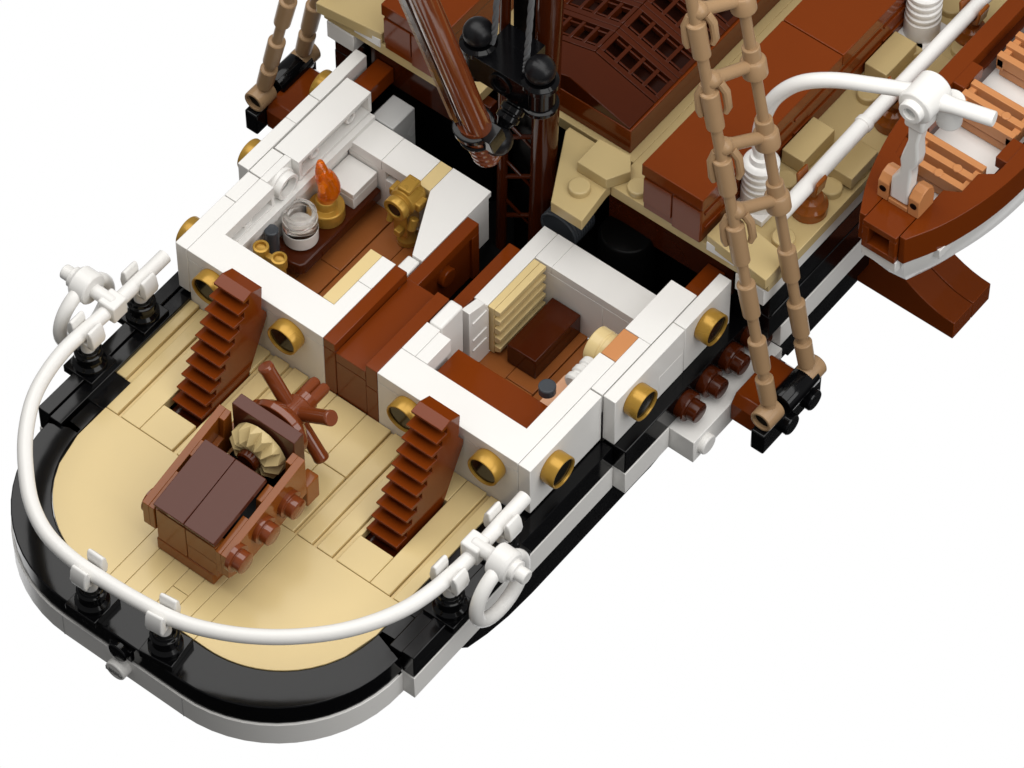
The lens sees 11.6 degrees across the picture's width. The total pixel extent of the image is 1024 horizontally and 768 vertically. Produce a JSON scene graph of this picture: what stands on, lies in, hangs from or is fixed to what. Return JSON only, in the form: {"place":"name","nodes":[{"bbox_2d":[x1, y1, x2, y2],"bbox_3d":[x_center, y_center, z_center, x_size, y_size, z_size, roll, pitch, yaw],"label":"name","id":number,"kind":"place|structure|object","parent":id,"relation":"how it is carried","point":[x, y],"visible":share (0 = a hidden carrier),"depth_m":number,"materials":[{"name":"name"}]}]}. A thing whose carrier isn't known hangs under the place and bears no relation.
{"place":"outdoors","nodes":[
{"label":"outdoors","id":0,"kind":"place"},
{"bbox_2d":[11,0,1006,743],"bbox_3d":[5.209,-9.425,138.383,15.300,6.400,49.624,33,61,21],"label":"ship hull","id":1,"kind":"object","parent":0,"point":[111,444],"visible":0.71,"depth_m":130.73,"materials":[{"name":"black plastic"}]},
{"bbox_2d":[63,311,116,386],"bbox_3d":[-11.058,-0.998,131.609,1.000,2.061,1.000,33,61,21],"label":"rail post","id":2,"kind":"object","parent":1,"relation":"on","point":[91,362],"visible":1,"depth_m":131.66,"materials":[{"name":"black plastic"}]},
{"bbox_2d":[65,549,120,628],"bbox_3d":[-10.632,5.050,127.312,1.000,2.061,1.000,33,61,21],"label":"rail post","id":3,"kind":"object","parent":1,"relation":"on","point":[91,604],"visible":0.96,"depth_m":127.40,"materials":[{"name":"black plastic"}]},
{"bbox_2d":[17,250,530,644],"bbox_3d":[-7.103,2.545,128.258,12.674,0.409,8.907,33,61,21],"label":"stern rail","id":4,"kind":"object","parent":3,"relation":"attached to","point":[56,359],"visible":1,"depth_m":126.67,"materials":[{"name":"white plastic"}]},
{"bbox_2d":[53,264,127,344],"bbox_3d":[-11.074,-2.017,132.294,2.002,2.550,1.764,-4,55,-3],"label":"lifebuoy","id":5,"kind":"object","parent":4,"relation":"hanging from","point":[86,285],"visible":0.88,"depth_m":131.38,"materials":[{"name":"white plastic"}]},
{"bbox_2d":[461,529,531,627],"bbox_3d":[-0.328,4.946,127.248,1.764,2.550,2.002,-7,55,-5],"label":"lifebuoy","id":6,"kind":"object","parent":4,"relation":"hanging from","point":[506,562],"visible":1,"depth_m":126.52,"materials":[{"name":"white plastic"}]},
{"bbox_2d":[117,261,168,336],"bbox_3d":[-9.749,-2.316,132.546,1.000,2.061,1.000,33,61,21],"label":"rail post","id":7,"kind":"object","parent":1,"relation":"on","point":[145,314],"visible":0.93,"depth_m":132.57,"materials":[{"name":"black plastic"}]},
{"bbox_2d":[139,593,193,672],"bbox_3d":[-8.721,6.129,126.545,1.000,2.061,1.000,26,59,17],"label":"rail post","id":8,"kind":"object","parent":1,"relation":"on","point":[166,647],"visible":0.99,"depth_m":126.65,"materials":[{"name":"black plastic"}]},
{"bbox_2d":[172,268,266,428],"bbox_3d":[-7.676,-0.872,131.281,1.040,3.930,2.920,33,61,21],"label":"staircase","id":9,"kind":"structure","parent":1,"relation":"on","point":[219,361],"depth_m":131.04,"materials":[{"name":"brown plastic"}]},
{"bbox_2d":[141,361,337,583],"bbox_3d":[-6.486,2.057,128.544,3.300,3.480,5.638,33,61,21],"label":"steering box","id":10,"kind":"object","parent":1,"relation":"on","point":[225,495],"visible":1,"depth_m":127.82,"materials":[{"name":"brown plastic"}]},
{"bbox_2d":[245,53,319,133],"bbox_3d":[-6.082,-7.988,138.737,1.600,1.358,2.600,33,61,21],"label":"ladder anchor","id":11,"kind":"object","parent":1,"relation":"attached to","point":[296,76],"visible":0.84,"depth_m":138.38,"materials":[{"name":"black plastic"}]},
{"bbox_2d":[245,0,321,111],"bbox_3d":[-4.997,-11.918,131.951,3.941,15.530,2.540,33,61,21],"label":"rope ladder","id":12,"kind":"object","parent":11,"relation":"attached to","point":[260,94],"visible":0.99,"depth_m":136.98,"materials":[{"name":"beige plastic"}]},
{"bbox_2d":[176,49,490,395],"bbox_3d":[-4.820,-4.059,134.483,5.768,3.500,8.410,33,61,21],"label":"deck cabin","id":13,"kind":"object","parent":1,"relation":"attached to","point":[329,120],"visible":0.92,"depth_m":133.83,"materials":[{"name":"white plastic"}]},
{"bbox_2d":[253,240,287,273],"bbox_3d":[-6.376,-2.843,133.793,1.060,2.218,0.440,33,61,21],"label":"binoculars","id":14,"kind":"object","parent":13,"relation":"on","point":[278,260],"visible":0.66,"depth_m":132.93,"materials":[{"name":"gold metal"}]},
{"bbox_2d":[264,224,279,253],"bbox_3d":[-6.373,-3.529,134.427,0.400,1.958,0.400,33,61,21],"label":"bottle","id":15,"kind":"object","parent":13,"relation":"on","point":[271,234],"visible":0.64,"depth_m":133.70,"materials":[{"name":"grey plastic"}]},
{"bbox_2d":[279,187,380,274],"bbox_3d":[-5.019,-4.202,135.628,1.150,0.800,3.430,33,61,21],"label":"cabin table","id":16,"kind":"object","parent":13,"relation":"on","point":[302,262],"visible":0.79,"depth_m":134.97,"materials":[{"name":"brown plastic"}]},
{"bbox_2d":[282,198,318,250],"bbox_3d":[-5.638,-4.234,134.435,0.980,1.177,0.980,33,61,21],"label":"glass jar","id":17,"kind":"object","parent":16,"relation":"on","point":[300,227],"visible":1,"depth_m":134.18,"materials":[{"name":"white plastic"}]},
{"bbox_2d":[309,159,344,228],"bbox_3d":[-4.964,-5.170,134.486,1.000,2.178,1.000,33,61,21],"label":"oil lamp","id":18,"kind":"object","parent":16,"relation":"on","point":[327,200],"visible":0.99,"depth_m":134.52,"materials":[{"name":"gold metal"}]},
{"bbox_2d":[332,155,377,208],"bbox_3d":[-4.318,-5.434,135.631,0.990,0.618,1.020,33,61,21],"label":"cabinet","id":19,"kind":"object","parent":16,"relation":"on","point":[358,180],"visible":0.77,"depth_m":135.39,"materials":[{"name":"white plastic"}]},
{"bbox_2d":[384,174,426,247],"bbox_3d":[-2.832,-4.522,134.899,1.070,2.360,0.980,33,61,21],"label":"standing telescope","id":20,"kind":"object","parent":13,"relation":"on","point":[405,202],"visible":0.98,"depth_m":134.19,"materials":[{"name":"gold metal"}]},
{"bbox_2d":[366,396,462,557],"bbox_3d":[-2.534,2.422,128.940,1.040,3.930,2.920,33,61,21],"label":"staircase","id":21,"kind":"structure","parent":1,"relation":"on","point":[410,501],"depth_m":128.69,"materials":[{"name":"brown plastic"}]},
{"bbox_2d":[323,217,519,421],"bbox_3d":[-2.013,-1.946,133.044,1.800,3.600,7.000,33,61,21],"label":"cabin passage","id":22,"kind":"object","parent":1,"relation":"attached to","point":[386,318],"visible":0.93,"depth_m":131.27,"materials":[{"name":"brown plastic"}]},
{"bbox_2d":[423,555,470,634],"bbox_3d":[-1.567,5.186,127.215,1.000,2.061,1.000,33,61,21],"label":"rail post","id":23,"kind":"object","parent":1,"relation":"on","point":[448,608],"visible":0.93,"depth_m":127.24,"materials":[{"name":"black plastic"}]},
{"bbox_2d":[381,0,513,76],"bbox_3d":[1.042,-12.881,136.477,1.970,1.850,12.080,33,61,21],"label":"deckhouse","id":24,"kind":"object","parent":1,"relation":"on","point":[399,39],"visible":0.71,"depth_m":133.60,"materials":[{"name":"brown plastic"}]},
{"bbox_2d":[384,17,431,76],"bbox_3d":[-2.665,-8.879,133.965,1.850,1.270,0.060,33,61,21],"label":"door","id":25,"kind":"structure","parent":24,"relation":"in","point":[395,36],"depth_m":133.98,"materials":[{"name":"brown plastic"}]},
{"bbox_2d":[481,501,529,563],"bbox_3d":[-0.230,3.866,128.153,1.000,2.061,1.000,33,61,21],"label":"rail post","id":26,"kind":"object","parent":1,"relation":"on","point":[513,527],"visible":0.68,"depth_m":127.49,"materials":[{"name":"white plastic"}]},
{"bbox_2d":[496,0,563,250],"bbox_3d":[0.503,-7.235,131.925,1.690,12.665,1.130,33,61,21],"label":"mast","id":27,"kind":"object","parent":1,"relation":"on","point":[534,169],"visible":0.45,"depth_m":133.10,"materials":[{"name":"brown plastic"}]},
{"bbox_2d":[459,16,559,155],"bbox_3d":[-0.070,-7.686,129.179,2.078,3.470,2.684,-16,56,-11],"label":"rigging block","id":28,"kind":"structure","parent":27,"relation":"attached to","point":[531,90],"depth_m":128.46,"materials":[{"name":"black plastic"}]},
{"bbox_2d":[399,0,505,167],"bbox_3d":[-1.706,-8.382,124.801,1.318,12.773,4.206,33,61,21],"label":"boom","id":29,"kind":"object","parent":28,"relation":"attached to","point":[478,132],"visible":1,"depth_m":126.09,"materials":[{"name":"brown plastic"}]},
{"bbox_2d":[489,0,499,44],"bbox_3d":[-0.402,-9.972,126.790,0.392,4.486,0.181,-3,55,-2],"label":"rope","id":30,"kind":"object","parent":28,"relation":"on","point":[495,20],"visible":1,"depth_m":127.79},
{"bbox_2d":[522,0,534,72],"bbox_3d":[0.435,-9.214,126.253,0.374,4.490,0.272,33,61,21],"label":"rope","id":31,"kind":"object","parent":28,"relation":"attached to","point":[530,17],"visible":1,"depth_m":126.76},
{"bbox_2d":[377,226,730,512],"bbox_3d":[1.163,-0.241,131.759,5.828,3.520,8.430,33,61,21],"label":"deck cabin","id":32,"kind":"object","parent":1,"relation":"attached to","point":[675,328],"visible":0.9,"depth_m":130.25,"materials":[{"name":"white plastic"}]},
{"bbox_2d":[462,299,488,361],"bbox_3d":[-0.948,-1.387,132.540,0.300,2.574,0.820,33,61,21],"label":"door","id":33,"kind":"structure","parent":32,"relation":"in","point":[476,314],"depth_m":132.25,"materials":[{"name":"white plastic"}]},
{"bbox_2d":[438,349,547,428],"bbox_3d":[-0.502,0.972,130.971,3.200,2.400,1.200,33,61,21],"label":"desk","id":34,"kind":"object","parent":32,"relation":"on","point":[492,389],"visible":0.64,"depth_m":130.11,"materials":[{"name":"brown plastic"}]},
{"bbox_2d":[538,379,555,398],"bbox_3d":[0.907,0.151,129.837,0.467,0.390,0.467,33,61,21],"label":"ink pot","id":35,"kind":"object","parent":34,"relation":"on","point":[546,388],"visible":1,"depth_m":129.68,"materials":[{"name":"grey plastic"}]},
{"bbox_2d":[488,259,545,352],"bbox_3d":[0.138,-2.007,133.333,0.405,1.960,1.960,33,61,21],"label":"louvred panel","id":36,"kind":"object","parent":32,"relation":"attached to","point":[516,305],"visible":1,"depth_m":132.90,"materials":[{"name":"beige plastic"}]},
{"bbox_2d":[507,298,580,378],"bbox_3d":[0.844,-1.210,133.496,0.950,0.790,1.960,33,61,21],"label":"bunk","id":37,"kind":"object","parent":32,"relation":"on","point":[543,338],"visible":1,"depth_m":133.17,"materials":[{"name":"brown plastic"}]},
{"bbox_2d":[540,375,566,405],"bbox_3d":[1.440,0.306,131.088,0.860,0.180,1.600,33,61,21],"label":"nougat shelf","id":38,"kind":"object","parent":32,"relation":"attached to","point":[561,385],"visible":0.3,"depth_m":131.07,"materials":[{"name":"plastic"}]},
{"bbox_2d":[565,356,593,385],"bbox_3d":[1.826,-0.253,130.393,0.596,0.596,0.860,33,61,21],"label":"cup","id":39,"kind":"object","parent":32,"relation":"on","point":[577,369],"visible":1,"depth_m":130.21,"materials":[{"name":"white plastic"}]},
{"bbox_2d":[583,326,617,357],"bbox_3d":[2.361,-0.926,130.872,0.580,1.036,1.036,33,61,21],"label":"tan drum","id":40,"kind":"object","parent":32,"relation":"on","point":[601,339],"visible":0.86,"depth_m":130.46,"materials":[{"name":"plastic"}]},
{"bbox_2d":[601,329,637,361],"bbox_3d":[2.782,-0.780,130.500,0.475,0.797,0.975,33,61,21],"label":"orange block","id":41,"kind":"structure","parent":32,"relation":"on","point":[618,346],"depth_m":130.16,"materials":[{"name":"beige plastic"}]},
{"bbox_2d":[540,206,594,244],"bbox_3d":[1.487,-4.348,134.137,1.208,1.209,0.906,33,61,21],"label":"block","id":42,"kind":"object","parent":1,"relation":"on","point":[559,225],"visible":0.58,"depth_m":133.83,"materials":[{"name":"grey plastic"}]},
{"bbox_2d":[598,215,655,292],"bbox_3d":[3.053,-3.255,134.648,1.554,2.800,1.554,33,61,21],"label":"black drum","id":43,"kind":"object","parent":1,"relation":"in","point":[626,250],"visible":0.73,"depth_m":133.49,"materials":[{"name":"plastic"}]},
{"bbox_2d":[560,0,779,152],"bbox_3d":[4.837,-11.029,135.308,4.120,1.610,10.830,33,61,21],"label":"skylight","id":44,"kind":"object","parent":1,"relation":"on","point":[630,79],"visible":0.73,"depth_m":133.08,"materials":[{"name":"brown plastic"}]},
{"bbox_2d":[673,389,706,422],"bbox_3d":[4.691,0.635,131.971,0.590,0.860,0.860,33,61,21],"label":"hull peg","id":45,"kind":"object","parent":1,"relation":"attached to","point":[690,405],"visible":1,"depth_m":131.70,"materials":[{"name":"brown plastic"}]},
{"bbox_2d":[695,365,728,398],"bbox_3d":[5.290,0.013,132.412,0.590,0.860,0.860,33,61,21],"label":"hull peg","id":46,"kind":"object","parent":1,"relation":"attached to","point":[713,382],"visible":1,"depth_m":132.14,"materials":[{"name":"brown plastic"}]},
{"bbox_2d":[717,342,750,375],"bbox_3d":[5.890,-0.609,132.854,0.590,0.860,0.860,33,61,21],"label":"hull peg","id":47,"kind":"object","parent":1,"relation":"attached to","point":[734,358],"visible":0.98,"depth_m":132.59,"materials":[{"name":"brown plastic"}]},
{"bbox_2d":[739,326,772,350],"bbox_3d":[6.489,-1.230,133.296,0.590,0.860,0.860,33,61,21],"label":"hull peg","id":48,"kind":"object","parent":1,"relation":"attached to","point":[745,335],"visible":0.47,"depth_m":133.06,"materials":[{"name":"brown plastic"}]},
{"bbox_2d":[642,0,905,241],"bbox_3d":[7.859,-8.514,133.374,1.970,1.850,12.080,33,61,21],"label":"deckhouse","id":49,"kind":"object","parent":1,"relation":"on","point":[681,192],"visible":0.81,"depth_m":131.92,"materials":[{"name":"brown plastic"}]},
{"bbox_2d":[643,178,701,241],"bbox_3d":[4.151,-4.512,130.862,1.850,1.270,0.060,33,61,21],"label":"door","id":50,"kind":"structure","parent":49,"relation":"in","point":[686,218],"depth_m":130.75,"materials":[{"name":"brown plastic"}]},
{"bbox_2d":[730,355,821,453],"bbox_3d":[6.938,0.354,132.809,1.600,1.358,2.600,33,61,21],"label":"ladder anchor","id":51,"kind":"object","parent":1,"relation":"attached to","point":[798,391],"visible":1,"depth_m":132.49,"materials":[{"name":"black plastic"}]},
{"bbox_2d":[680,0,826,430],"bbox_3d":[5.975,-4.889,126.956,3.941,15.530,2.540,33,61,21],"label":"rope ladder","id":52,"kind":"object","parent":51,"relation":"attached to","point":[763,137],"visible":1,"depth_m":126.39,"materials":[{"name":"beige plastic"}]},
{"bbox_2d":[792,164,828,223],"bbox_3d":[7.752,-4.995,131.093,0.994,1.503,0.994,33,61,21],"label":"rail stand","id":53,"kind":"object","parent":1,"relation":"on","point":[813,207],"visible":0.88,"depth_m":131.15,"materials":[{"name":"brown plastic"}]},
{"bbox_2d":[786,0,991,218],"bbox_3d":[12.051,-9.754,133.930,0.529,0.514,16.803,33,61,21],"label":"hand rail","id":54,"kind":"object","parent":53,"relation":"attached to","point":[843,145],"visible":0.88,"depth_m":131.84,"materials":[{"name":"white plastic"}]},
{"bbox_2d":[736,70,997,226],"bbox_3d":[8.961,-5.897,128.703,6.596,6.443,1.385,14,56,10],"label":"davit","id":55,"kind":"object","parent":1,"relation":"on","point":[928,99],"visible":0.68,"depth_m":126.65,"materials":[{"name":"white plastic"}]},
{"bbox_2d":[877,162,933,218],"bbox_3d":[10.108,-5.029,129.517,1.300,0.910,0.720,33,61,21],"label":"lifting bracket","id":56,"kind":"object","parent":55,"relation":"hanging from","point":[921,198],"visible":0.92,"depth_m":129.33,"materials":[{"name":"orange plastic"}]},
{"bbox_2d":[858,0,1023,279],"bbox_3d":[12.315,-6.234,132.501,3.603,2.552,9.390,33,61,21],"label":"lifeboat","id":57,"kind":"object","parent":56,"relation":"hanging from","point":[971,172],"visible":0.73,"depth_m":130.88,"materials":[{"name":"brown plastic"}]},
{"bbox_2d":[874,76,900,135],"bbox_3d":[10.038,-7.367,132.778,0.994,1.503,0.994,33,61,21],"label":"rail stand","id":58,"kind":"object","parent":1,"relation":"on","point":[886,122],"visible":0.44,"depth_m":132.80,"materials":[{"name":"brown plastic"}]},
{"bbox_2d":[898,0,946,49],"bbox_3d":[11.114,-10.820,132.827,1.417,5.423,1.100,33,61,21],"label":"davit","id":59,"kind":"object","parent":1,"relation":"on","point":[924,25],"visible":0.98,"depth_m":134.09,"materials":[{"name":"white plastic"}]},
{"bbox_2d":[857,254,990,337],"bbox_3d":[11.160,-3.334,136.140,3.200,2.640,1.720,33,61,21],"label":"boat chock","id":60,"kind":"object","parent":1,"relation":"attached to","point":[949,297],"visible":0.45,"depth_m":136.26,"materials":[{"name":"brown plastic"}]},
{"bbox_2d":[955,0,989,45],"bbox_3d":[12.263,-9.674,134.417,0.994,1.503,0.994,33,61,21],"label":"rail stand","id":61,"kind":"object","parent":1,"relation":"on","point":[969,32],"visible":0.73,"depth_m":134.34,"materials":[{"name":"brown plastic"}]},
{"bbox_2d":[0,0,1023,767],"label":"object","id":62,"kind":"structure","parent":0,"point":[848,592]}
]}

